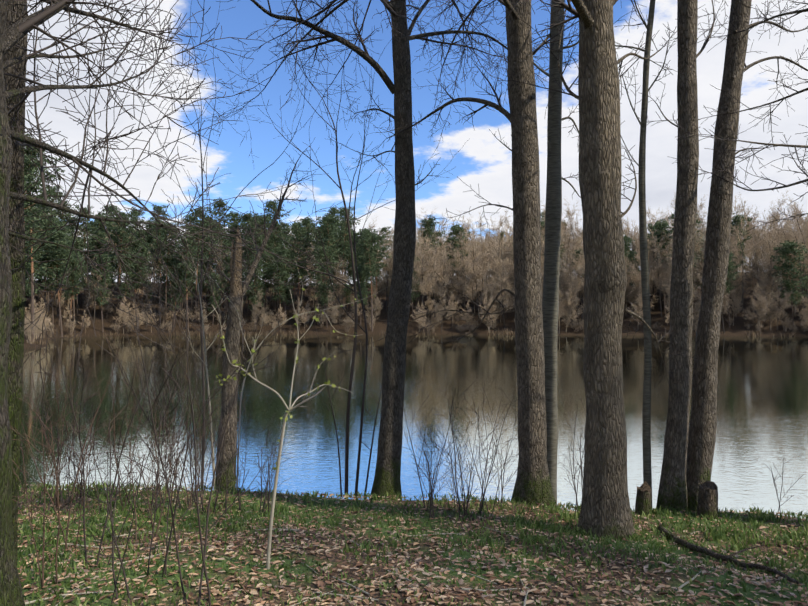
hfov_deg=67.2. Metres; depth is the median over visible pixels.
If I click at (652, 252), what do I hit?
bare tree
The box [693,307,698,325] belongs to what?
understory
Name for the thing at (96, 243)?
pine
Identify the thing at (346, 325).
shrub
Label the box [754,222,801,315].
bare tree
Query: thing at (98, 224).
pine
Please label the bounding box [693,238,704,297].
bare tree
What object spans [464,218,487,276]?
bare tree
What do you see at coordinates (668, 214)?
bare tree
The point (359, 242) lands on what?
pine
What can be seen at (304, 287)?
pine
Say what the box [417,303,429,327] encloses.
bare tree
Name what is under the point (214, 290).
pine
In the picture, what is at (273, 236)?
pine
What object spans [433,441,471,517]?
bank shrub
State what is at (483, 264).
bare tree
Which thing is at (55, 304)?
understory
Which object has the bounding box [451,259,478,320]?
bare tree
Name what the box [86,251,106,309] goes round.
pine
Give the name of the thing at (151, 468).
bank shrub
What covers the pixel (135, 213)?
pine
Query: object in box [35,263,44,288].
pine
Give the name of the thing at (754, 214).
bare tree
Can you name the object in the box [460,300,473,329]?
bare tree
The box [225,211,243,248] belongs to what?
pine
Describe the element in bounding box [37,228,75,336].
pine
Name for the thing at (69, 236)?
pine
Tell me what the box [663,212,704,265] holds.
pine
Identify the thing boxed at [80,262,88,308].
pine
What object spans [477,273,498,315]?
bare tree
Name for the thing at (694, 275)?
bare tree
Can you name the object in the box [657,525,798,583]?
fallen branch
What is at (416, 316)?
bare tree
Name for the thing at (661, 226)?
pine
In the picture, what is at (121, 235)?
pine
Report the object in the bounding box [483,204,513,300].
bare tree
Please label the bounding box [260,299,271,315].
understory
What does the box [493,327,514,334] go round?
reeds
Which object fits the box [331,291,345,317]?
understory
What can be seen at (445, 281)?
bare tree
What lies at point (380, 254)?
pine
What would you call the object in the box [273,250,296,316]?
pine
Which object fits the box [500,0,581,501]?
grey slim tree
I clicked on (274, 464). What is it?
bank shrub
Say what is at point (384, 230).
pine
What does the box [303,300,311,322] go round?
bare tree
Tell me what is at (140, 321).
understory
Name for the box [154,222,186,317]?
pine
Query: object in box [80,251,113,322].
tree
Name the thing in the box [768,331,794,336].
reeds
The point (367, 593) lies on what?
ground sticks
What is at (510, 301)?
bare tree
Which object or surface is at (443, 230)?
bare tree
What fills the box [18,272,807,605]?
terrain
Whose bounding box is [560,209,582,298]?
bare tree
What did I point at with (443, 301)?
bare tree
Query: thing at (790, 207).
bare tree
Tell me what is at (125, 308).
understory
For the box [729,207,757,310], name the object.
bare tree
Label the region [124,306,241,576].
bank shrub
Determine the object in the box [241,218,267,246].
pine
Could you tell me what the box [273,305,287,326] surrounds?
bare tree
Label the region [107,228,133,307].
pine
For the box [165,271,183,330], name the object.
pine
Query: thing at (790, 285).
pine
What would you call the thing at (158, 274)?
pine
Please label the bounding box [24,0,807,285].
sky
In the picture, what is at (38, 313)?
understory
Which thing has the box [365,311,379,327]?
shrub
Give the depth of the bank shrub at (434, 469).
6.75 m
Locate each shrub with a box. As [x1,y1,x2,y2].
[10,392,103,588]
[19,317,175,550]
[20,405,82,512]
[22,338,100,510]
[22,386,115,514]
[24,316,43,342]
[24,322,40,338]
[25,273,230,566]
[26,308,48,338]
[28,323,121,510]
[35,366,101,504]
[45,376,105,503]
[61,445,96,507]
[64,316,78,334]
[66,420,167,605]
[68,310,175,509]
[72,216,290,605]
[78,404,118,513]
[103,379,187,540]
[110,323,121,331]
[118,301,208,503]
[118,369,226,512]
[123,406,191,504]
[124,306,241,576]
[126,317,135,331]
[127,351,219,509]
[146,451,167,510]
[152,421,220,509]
[157,429,189,510]
[172,378,243,512]
[174,297,242,502]
[179,307,197,325]
[182,421,208,503]
[207,373,275,509]
[217,455,235,513]
[239,425,292,514]
[261,310,275,324]
[265,416,292,510]
[317,309,327,325]
[341,317,354,331]
[342,314,354,331]
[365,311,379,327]
[387,357,487,507]
[410,429,444,519]
[415,417,459,517]
[432,379,489,512]
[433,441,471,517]
[450,312,462,324]
[452,382,535,514]
[455,386,532,513]
[459,453,490,518]
[463,315,478,330]
[486,322,498,329]
[486,436,522,506]
[549,397,585,515]
[561,435,583,490]
[562,317,569,326]
[563,430,584,507]
[571,320,579,331]
[747,303,765,326]
[754,321,762,330]
[771,458,802,519]
[778,315,794,332]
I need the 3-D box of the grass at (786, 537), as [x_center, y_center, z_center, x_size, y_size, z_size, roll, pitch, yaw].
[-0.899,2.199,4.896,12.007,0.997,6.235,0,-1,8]
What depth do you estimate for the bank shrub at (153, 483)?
6.68 m
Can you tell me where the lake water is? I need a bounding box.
[19,335,807,518]
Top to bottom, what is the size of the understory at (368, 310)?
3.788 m
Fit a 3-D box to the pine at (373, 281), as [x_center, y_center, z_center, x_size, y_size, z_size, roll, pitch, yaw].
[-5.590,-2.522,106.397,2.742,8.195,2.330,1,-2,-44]
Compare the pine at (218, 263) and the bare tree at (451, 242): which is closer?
the pine at (218, 263)
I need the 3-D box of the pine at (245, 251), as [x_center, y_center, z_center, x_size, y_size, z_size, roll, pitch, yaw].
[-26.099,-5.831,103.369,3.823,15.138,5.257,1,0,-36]
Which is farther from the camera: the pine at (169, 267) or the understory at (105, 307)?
the pine at (169, 267)
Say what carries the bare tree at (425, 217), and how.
on the terrain at (658, 318)
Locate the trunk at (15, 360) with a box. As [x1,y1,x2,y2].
[3,0,27,563]
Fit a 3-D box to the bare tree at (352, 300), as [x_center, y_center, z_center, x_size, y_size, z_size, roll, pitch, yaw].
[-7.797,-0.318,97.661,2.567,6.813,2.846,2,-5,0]
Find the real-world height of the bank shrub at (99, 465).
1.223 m
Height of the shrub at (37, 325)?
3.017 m
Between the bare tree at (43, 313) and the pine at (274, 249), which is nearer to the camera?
the bare tree at (43, 313)
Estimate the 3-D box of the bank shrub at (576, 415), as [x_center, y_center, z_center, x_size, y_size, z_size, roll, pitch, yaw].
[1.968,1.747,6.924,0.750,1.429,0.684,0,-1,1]
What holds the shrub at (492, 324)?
on the terrain at (658, 318)
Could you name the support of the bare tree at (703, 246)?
on the terrain at (658, 318)
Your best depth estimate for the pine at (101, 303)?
85.72 m
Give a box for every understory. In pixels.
[26,300,47,340]
[39,289,53,301]
[49,289,64,307]
[61,304,74,318]
[102,301,112,312]
[116,296,129,316]
[127,308,146,325]
[138,295,153,309]
[165,301,177,318]
[259,313,268,326]
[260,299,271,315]
[271,317,279,334]
[301,308,308,328]
[308,291,317,305]
[312,300,321,317]
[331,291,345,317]
[348,302,362,316]
[365,300,370,315]
[418,294,435,317]
[418,318,428,331]
[461,279,487,312]
[479,293,495,332]
[560,288,580,331]
[624,276,637,307]
[633,289,654,308]
[649,282,657,293]
[664,300,669,323]
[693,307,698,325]
[723,288,743,325]
[728,283,741,304]
[760,295,781,322]
[788,287,804,311]
[799,313,807,328]
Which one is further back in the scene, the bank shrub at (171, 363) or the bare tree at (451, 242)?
the bare tree at (451, 242)
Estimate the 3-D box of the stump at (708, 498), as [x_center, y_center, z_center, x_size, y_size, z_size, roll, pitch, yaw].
[3.470,2.296,6.936,0.252,0.482,0.244,1,-2,-43]
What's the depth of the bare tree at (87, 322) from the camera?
83.81 m
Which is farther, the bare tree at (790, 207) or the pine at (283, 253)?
the bare tree at (790, 207)
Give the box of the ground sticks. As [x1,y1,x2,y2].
[25,520,701,605]
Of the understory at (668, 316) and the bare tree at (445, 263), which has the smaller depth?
the understory at (668, 316)
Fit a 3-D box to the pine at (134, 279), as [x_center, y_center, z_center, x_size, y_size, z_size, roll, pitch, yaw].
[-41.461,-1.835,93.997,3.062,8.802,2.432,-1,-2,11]
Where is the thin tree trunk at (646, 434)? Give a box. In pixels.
[615,0,679,506]
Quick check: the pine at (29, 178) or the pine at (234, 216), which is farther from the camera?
the pine at (234, 216)
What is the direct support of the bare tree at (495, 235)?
on the terrain at (658, 318)
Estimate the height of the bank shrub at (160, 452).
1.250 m
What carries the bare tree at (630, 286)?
on the terrain at (658, 318)
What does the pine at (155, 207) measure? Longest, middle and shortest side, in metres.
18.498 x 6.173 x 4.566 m
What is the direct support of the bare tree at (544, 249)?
on the terrain at (658, 318)
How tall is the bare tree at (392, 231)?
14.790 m
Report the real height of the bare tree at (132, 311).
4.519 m
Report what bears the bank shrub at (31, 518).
on the terrain at (658, 318)
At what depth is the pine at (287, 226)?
112.10 m
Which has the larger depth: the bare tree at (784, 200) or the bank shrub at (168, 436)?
the bare tree at (784, 200)
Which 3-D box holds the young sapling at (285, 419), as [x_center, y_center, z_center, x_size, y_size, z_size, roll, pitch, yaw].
[-0.892,0.955,4.633,1.152,2.130,0.412,1,-2,-22]
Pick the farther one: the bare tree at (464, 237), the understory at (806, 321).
the bare tree at (464, 237)
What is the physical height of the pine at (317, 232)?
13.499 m
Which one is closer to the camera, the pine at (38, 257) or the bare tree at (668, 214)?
the pine at (38, 257)
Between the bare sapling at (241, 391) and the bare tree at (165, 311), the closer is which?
the bare sapling at (241, 391)
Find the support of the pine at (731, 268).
on the terrain at (658, 318)
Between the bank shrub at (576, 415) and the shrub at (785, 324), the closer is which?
the bank shrub at (576, 415)
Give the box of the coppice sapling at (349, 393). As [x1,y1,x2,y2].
[188,0,467,498]
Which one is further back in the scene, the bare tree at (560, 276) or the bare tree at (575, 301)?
the bare tree at (560, 276)
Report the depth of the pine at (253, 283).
93.57 m
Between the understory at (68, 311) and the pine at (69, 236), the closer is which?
the understory at (68, 311)
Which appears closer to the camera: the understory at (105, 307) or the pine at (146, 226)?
the understory at (105, 307)
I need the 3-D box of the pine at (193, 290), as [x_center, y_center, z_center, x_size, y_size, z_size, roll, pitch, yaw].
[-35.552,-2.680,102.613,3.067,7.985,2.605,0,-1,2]
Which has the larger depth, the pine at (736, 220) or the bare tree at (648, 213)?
the bare tree at (648, 213)
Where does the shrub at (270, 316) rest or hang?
on the terrain at (658, 318)
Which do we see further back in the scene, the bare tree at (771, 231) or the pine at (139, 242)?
the bare tree at (771, 231)
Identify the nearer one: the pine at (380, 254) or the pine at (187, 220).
the pine at (380, 254)
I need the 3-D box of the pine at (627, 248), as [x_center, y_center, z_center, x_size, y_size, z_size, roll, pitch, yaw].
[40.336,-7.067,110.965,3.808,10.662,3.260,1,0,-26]
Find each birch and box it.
[500,240,513,309]
[659,253,671,301]
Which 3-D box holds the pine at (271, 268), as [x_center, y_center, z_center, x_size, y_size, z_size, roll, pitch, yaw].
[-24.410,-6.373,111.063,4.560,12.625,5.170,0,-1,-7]
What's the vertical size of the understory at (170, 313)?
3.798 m
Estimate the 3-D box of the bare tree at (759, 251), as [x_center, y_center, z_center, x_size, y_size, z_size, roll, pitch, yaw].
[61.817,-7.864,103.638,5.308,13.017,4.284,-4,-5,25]
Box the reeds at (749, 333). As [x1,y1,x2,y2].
[745,330,760,336]
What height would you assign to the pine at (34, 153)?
19.483 m
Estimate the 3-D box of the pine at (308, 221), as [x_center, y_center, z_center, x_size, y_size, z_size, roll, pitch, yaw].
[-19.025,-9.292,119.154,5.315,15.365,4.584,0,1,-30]
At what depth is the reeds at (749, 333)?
83.09 m
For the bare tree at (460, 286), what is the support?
on the terrain at (658, 318)
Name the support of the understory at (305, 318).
on the terrain at (658, 318)
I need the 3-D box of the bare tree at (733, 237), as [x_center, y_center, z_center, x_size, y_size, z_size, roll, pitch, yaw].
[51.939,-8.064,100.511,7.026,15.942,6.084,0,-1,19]
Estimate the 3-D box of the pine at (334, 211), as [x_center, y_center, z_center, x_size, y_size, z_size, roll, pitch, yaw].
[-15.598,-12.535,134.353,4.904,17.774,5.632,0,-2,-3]
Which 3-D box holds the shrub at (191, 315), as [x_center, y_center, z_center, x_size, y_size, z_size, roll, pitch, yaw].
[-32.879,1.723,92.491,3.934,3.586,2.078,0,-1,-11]
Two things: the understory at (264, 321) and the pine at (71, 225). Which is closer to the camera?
the understory at (264, 321)
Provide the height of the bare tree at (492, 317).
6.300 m
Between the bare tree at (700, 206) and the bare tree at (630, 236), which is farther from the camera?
the bare tree at (700, 206)
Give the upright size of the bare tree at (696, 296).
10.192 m
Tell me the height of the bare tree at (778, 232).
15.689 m
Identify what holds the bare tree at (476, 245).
on the terrain at (658, 318)
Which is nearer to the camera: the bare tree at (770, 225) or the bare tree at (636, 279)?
the bare tree at (636, 279)
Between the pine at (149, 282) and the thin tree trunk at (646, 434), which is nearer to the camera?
the thin tree trunk at (646, 434)
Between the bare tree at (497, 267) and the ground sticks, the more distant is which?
the bare tree at (497, 267)
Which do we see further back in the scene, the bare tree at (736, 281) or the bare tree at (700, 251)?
the bare tree at (700, 251)
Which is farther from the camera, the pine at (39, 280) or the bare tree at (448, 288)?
the bare tree at (448, 288)
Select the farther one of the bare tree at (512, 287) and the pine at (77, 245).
the bare tree at (512, 287)
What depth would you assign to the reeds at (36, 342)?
53.25 m
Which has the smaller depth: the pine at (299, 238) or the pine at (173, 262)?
the pine at (173, 262)
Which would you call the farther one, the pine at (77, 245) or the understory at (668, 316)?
the pine at (77, 245)
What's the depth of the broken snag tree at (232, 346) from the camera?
8.54 m
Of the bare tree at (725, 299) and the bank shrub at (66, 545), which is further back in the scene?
the bare tree at (725, 299)
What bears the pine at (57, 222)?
on the terrain at (658, 318)
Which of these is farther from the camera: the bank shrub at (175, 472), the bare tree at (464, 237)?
the bare tree at (464, 237)
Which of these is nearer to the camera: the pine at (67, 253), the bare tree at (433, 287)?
the pine at (67, 253)
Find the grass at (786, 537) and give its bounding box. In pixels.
[17,480,807,605]
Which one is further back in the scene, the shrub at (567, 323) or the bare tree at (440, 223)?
the bare tree at (440, 223)
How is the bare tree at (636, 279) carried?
on the terrain at (658, 318)
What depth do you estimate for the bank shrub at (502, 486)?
7.25 m
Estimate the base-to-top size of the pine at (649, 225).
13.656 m
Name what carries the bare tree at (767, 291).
on the terrain at (658, 318)
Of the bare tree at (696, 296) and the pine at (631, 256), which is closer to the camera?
the bare tree at (696, 296)
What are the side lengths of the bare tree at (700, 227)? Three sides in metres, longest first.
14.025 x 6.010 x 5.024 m
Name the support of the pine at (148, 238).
on the terrain at (658, 318)
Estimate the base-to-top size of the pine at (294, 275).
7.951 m
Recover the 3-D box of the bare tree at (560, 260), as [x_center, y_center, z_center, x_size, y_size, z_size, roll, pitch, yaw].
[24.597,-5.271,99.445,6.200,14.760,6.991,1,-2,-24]
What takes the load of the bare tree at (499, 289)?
on the terrain at (658, 318)
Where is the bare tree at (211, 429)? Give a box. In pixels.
[176,201,266,489]
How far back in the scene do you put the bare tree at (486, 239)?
122.64 m
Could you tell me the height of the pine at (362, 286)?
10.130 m
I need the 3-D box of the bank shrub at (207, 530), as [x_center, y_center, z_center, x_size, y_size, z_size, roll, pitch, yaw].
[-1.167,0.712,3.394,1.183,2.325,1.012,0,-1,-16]
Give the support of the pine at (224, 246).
on the terrain at (658, 318)
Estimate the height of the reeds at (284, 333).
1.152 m
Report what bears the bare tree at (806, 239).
on the terrain at (658, 318)
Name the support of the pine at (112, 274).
on the terrain at (658, 318)
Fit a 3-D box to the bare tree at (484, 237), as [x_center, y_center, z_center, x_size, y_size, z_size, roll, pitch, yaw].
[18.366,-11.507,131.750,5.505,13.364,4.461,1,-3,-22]
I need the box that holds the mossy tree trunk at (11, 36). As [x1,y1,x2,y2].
[0,0,344,605]
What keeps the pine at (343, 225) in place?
on the terrain at (658, 318)
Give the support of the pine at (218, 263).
on the terrain at (658, 318)
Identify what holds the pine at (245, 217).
on the terrain at (658, 318)
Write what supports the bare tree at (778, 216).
on the terrain at (658, 318)
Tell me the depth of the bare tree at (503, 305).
96.82 m
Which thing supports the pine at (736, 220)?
on the terrain at (658, 318)
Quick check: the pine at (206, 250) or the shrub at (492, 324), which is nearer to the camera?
the shrub at (492, 324)
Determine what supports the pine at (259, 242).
on the terrain at (658, 318)
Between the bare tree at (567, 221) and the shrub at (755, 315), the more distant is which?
the bare tree at (567, 221)
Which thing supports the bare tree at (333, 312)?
on the terrain at (658, 318)
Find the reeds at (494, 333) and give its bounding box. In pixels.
[487,330,508,334]
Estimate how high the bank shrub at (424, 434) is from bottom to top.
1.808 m
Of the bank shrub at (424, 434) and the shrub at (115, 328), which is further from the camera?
the shrub at (115, 328)
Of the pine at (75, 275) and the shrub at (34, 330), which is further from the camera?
the pine at (75, 275)
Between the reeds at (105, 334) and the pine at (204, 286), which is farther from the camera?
the pine at (204, 286)
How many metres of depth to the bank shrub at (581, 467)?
7.17 m
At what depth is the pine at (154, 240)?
105.01 m
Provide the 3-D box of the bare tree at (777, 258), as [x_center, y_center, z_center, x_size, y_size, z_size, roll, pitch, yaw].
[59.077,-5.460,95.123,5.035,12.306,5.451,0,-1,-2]
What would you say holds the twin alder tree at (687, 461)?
on the terrain at (658, 318)
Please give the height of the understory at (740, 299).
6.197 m
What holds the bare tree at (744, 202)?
on the terrain at (658, 318)
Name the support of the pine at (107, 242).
on the terrain at (658, 318)
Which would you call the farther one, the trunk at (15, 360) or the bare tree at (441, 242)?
the bare tree at (441, 242)
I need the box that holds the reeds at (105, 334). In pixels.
[100,331,123,335]
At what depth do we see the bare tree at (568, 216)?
108.79 m
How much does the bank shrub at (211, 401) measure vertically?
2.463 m
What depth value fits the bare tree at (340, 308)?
96.77 m
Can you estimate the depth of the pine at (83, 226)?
105.31 m
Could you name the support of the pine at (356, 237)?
on the terrain at (658, 318)
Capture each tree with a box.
[30,298,51,337]
[72,0,344,483]
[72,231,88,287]
[78,310,89,328]
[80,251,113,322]
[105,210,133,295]
[113,302,129,333]
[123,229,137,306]
[127,300,140,319]
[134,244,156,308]
[145,308,157,331]
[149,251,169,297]
[157,302,169,318]
[186,0,549,499]
[196,138,328,490]
[198,302,207,332]
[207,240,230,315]
[250,287,267,333]
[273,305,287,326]
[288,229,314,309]
[293,296,304,330]
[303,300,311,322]
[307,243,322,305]
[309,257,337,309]
[321,293,338,323]
[327,256,346,298]
[327,264,343,300]
[335,0,645,508]
[336,300,344,322]
[349,286,359,311]
[368,283,381,324]
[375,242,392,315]
[378,224,393,262]
[378,251,392,294]
[380,227,393,289]
[411,302,423,330]
[412,227,441,322]
[412,256,425,310]
[413,244,428,306]
[416,227,446,316]
[417,230,442,298]
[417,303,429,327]
[419,258,441,305]
[420,209,443,266]
[431,242,458,319]
[433,245,455,286]
[433,284,452,332]
[434,211,447,244]
[434,215,450,252]
[434,233,449,300]
[437,225,450,259]
[437,258,455,304]
[442,245,456,298]
[443,220,470,295]
[447,291,460,315]
[448,227,481,315]
[450,221,478,264]
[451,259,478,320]
[451,261,467,303]
[457,212,491,310]
[459,235,494,320]
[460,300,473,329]
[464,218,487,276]
[468,218,497,292]
[469,225,494,252]
[469,236,492,311]
[477,235,495,281]
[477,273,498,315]
[479,221,492,251]
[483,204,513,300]
[483,295,495,332]
[485,225,513,293]
[487,258,514,327]
[488,231,513,282]
[488,234,505,277]
[488,272,503,297]
[489,217,502,255]
[494,230,513,283]
[497,0,763,539]
[498,288,510,322]
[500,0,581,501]
[504,288,514,308]
[505,260,514,299]
[541,223,565,270]
[541,226,544,280]
[541,229,569,289]
[541,232,562,277]
[558,289,569,332]
[559,242,583,319]
[559,243,581,299]
[560,199,583,275]
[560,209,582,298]
[560,220,574,264]
[560,270,583,329]
[561,202,580,250]
[564,233,584,319]
[621,216,636,248]
[622,216,639,251]
[625,257,635,298]
[626,258,639,311]
[627,221,655,273]
[627,241,656,317]
[628,292,642,320]
[631,216,670,310]
[637,208,672,247]
[638,0,807,511]
[647,214,672,300]
[648,228,671,316]
[658,196,674,235]
[659,0,807,237]
[661,217,705,288]
[662,258,671,309]
[670,207,705,246]
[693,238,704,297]
[693,262,697,287]
[693,271,702,313]
[694,216,705,261]
[696,209,706,252]
[696,227,705,294]
[697,194,707,236]
[701,224,739,260]
[721,273,732,333]
[726,243,746,316]
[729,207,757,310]
[730,196,756,295]
[737,192,760,250]
[742,216,762,258]
[743,242,765,300]
[743,245,759,276]
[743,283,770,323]
[749,206,763,254]
[749,210,775,259]
[749,277,781,322]
[752,226,774,273]
[753,241,782,308]
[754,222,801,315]
[755,209,784,250]
[757,191,790,241]
[757,205,803,273]
[762,206,801,300]
[764,217,786,252]
[768,271,793,329]
[770,234,794,300]
[771,227,804,310]
[774,199,807,307]
[777,213,807,310]
[782,200,807,229]
[782,203,807,305]
[792,205,807,230]
[794,294,807,319]
[798,217,807,270]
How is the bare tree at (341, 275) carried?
on the terrain at (658, 318)
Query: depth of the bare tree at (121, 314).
86.54 m
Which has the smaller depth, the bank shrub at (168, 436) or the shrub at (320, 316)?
the bank shrub at (168, 436)
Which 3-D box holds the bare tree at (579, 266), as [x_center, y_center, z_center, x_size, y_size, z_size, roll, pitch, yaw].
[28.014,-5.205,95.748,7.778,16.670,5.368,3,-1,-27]
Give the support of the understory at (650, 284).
on the terrain at (658, 318)
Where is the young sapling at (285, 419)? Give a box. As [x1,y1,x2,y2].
[211,291,353,568]
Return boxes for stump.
[635,481,651,515]
[697,481,718,518]
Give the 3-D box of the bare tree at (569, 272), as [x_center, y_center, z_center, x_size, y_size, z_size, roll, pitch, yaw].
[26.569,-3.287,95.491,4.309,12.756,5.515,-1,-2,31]
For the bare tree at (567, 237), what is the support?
on the terrain at (658, 318)
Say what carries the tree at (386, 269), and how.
on the terrain at (658, 318)
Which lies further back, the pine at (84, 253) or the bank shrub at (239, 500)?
the pine at (84, 253)
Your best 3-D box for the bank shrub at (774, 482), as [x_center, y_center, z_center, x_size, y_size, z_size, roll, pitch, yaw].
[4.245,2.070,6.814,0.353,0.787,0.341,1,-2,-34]
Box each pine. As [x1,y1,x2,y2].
[24,133,64,340]
[24,153,56,260]
[24,208,57,332]
[26,232,44,281]
[34,214,65,330]
[35,204,57,290]
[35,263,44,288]
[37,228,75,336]
[38,249,62,327]
[40,186,68,218]
[40,218,62,311]
[42,222,74,315]
[52,201,73,224]
[56,239,77,325]
[61,215,81,289]
[61,254,88,333]
[63,238,88,310]
[65,252,86,322]
[68,204,93,286]
[68,249,83,316]
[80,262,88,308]
[82,244,94,284]
[83,234,110,304]
[86,211,115,297]
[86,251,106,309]
[88,253,114,331]
[97,203,120,287]
[98,264,115,317]
[99,253,116,312]
[103,231,117,287]
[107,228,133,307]
[108,209,138,308]
[109,254,118,305]
[114,253,136,322]
[124,206,144,230]
[128,264,146,312]
[129,228,155,310]
[130,243,152,318]
[139,220,156,280]
[140,227,155,302]
[147,220,169,304]
[147,281,152,302]
[148,204,169,280]
[152,253,165,293]
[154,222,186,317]
[159,244,178,300]
[159,275,171,301]
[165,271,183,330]
[168,251,192,325]
[172,234,200,332]
[174,252,193,317]
[179,215,197,236]
[183,207,221,322]
[188,264,199,307]
[194,264,209,292]
[197,221,222,309]
[200,240,216,305]
[206,272,224,325]
[207,197,232,231]
[214,241,231,313]
[215,227,228,259]
[220,255,230,317]
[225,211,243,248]
[225,223,242,249]
[234,211,254,288]
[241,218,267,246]
[242,225,259,311]
[243,230,269,315]
[243,258,271,327]
[248,212,273,303]
[260,200,289,297]
[260,251,275,315]
[262,236,281,300]
[266,219,289,305]
[269,248,298,319]
[269,258,291,326]
[270,246,282,310]
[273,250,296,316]
[276,222,296,299]
[280,224,311,312]
[285,234,297,290]
[291,266,299,298]
[296,216,316,292]
[296,260,307,312]
[302,272,308,290]
[306,224,315,274]
[307,213,345,315]
[307,267,315,296]
[308,245,338,327]
[310,229,322,248]
[316,236,336,308]
[319,224,343,305]
[326,206,341,236]
[330,237,343,302]
[333,206,360,304]
[336,245,355,311]
[339,220,356,289]
[341,283,352,318]
[349,233,363,277]
[352,263,369,325]
[352,274,370,305]
[353,227,377,308]
[355,228,381,331]
[367,234,390,317]
[367,271,378,309]
[379,226,392,249]
[411,255,421,314]
[415,215,445,307]
[443,224,470,307]
[541,220,544,259]
[571,248,584,307]
[623,233,631,256]
[624,236,634,254]
[625,249,640,309]
[647,219,672,312]
[647,223,665,260]
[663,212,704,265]
[693,252,703,304]
[724,252,741,326]
[730,211,752,296]
[770,240,807,326]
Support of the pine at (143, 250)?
on the terrain at (658, 318)
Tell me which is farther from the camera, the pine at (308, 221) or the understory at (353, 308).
the pine at (308, 221)
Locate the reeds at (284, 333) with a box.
[270,329,297,334]
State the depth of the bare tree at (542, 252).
100.57 m
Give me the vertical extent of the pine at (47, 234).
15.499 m
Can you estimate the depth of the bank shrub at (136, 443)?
6.74 m
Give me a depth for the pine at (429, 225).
107.68 m
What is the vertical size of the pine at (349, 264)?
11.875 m
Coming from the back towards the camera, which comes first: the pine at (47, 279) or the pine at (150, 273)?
the pine at (150, 273)
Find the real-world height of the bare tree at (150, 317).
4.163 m
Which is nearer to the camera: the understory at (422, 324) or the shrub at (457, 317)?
the understory at (422, 324)
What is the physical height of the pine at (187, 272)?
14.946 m
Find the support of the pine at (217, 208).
on the terrain at (658, 318)
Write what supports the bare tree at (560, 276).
on the terrain at (658, 318)
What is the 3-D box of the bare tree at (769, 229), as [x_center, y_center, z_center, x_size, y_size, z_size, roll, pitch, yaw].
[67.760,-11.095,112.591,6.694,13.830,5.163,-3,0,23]
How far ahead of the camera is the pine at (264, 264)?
96.70 m
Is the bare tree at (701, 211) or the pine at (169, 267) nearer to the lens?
the pine at (169, 267)
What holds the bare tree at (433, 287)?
on the terrain at (658, 318)
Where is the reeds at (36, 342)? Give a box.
[27,338,52,344]
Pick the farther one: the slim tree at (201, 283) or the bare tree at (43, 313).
the bare tree at (43, 313)
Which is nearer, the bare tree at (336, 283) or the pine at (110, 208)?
the bare tree at (336, 283)
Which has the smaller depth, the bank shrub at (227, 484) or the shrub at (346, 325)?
the bank shrub at (227, 484)
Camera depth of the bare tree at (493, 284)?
102.30 m
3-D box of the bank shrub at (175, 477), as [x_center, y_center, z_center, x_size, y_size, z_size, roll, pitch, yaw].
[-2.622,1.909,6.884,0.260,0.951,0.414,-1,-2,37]
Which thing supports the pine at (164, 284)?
on the terrain at (658, 318)
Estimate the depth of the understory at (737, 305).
88.62 m
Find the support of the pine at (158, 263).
on the terrain at (658, 318)
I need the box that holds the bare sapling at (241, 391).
[207,265,389,490]
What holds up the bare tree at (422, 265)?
on the terrain at (658, 318)
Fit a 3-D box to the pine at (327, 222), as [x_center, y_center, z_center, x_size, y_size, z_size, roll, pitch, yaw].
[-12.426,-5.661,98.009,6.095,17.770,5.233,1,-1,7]
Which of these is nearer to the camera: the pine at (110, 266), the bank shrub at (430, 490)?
the bank shrub at (430, 490)
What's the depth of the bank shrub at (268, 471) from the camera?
6.77 m
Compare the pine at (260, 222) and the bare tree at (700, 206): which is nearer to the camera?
the pine at (260, 222)
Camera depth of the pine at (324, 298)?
94.51 m
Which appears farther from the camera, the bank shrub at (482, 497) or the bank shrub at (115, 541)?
the bank shrub at (482, 497)
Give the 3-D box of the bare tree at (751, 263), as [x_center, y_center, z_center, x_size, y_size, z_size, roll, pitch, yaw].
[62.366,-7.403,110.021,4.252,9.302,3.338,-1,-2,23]
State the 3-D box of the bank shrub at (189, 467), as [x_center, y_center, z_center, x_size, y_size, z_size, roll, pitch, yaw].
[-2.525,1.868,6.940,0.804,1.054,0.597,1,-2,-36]
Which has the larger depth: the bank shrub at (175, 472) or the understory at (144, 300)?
the understory at (144, 300)
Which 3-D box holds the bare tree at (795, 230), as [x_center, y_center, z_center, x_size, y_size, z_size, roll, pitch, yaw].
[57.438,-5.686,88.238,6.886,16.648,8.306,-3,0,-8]
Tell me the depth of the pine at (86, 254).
103.06 m
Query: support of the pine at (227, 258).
on the terrain at (658, 318)
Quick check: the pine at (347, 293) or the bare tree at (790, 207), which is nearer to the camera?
the pine at (347, 293)
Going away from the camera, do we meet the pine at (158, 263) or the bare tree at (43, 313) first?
the bare tree at (43, 313)
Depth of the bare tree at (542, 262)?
96.82 m
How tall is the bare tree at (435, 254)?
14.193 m
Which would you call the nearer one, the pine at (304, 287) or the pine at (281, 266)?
the pine at (281, 266)
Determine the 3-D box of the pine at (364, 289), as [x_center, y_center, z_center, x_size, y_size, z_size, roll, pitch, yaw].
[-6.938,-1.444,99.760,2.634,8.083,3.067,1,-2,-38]
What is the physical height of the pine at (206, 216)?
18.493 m
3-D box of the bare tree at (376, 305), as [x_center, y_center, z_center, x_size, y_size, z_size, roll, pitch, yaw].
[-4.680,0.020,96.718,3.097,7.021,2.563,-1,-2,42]
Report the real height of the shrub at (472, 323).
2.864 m
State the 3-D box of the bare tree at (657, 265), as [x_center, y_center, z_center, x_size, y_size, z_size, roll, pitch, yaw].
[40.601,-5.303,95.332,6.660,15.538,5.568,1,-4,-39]
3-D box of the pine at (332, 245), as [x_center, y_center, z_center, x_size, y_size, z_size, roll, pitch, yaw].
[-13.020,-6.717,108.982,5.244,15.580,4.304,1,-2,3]
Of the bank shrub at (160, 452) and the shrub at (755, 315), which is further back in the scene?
the shrub at (755, 315)
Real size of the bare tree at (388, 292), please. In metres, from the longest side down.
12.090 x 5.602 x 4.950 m
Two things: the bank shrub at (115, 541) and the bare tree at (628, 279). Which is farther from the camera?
the bare tree at (628, 279)

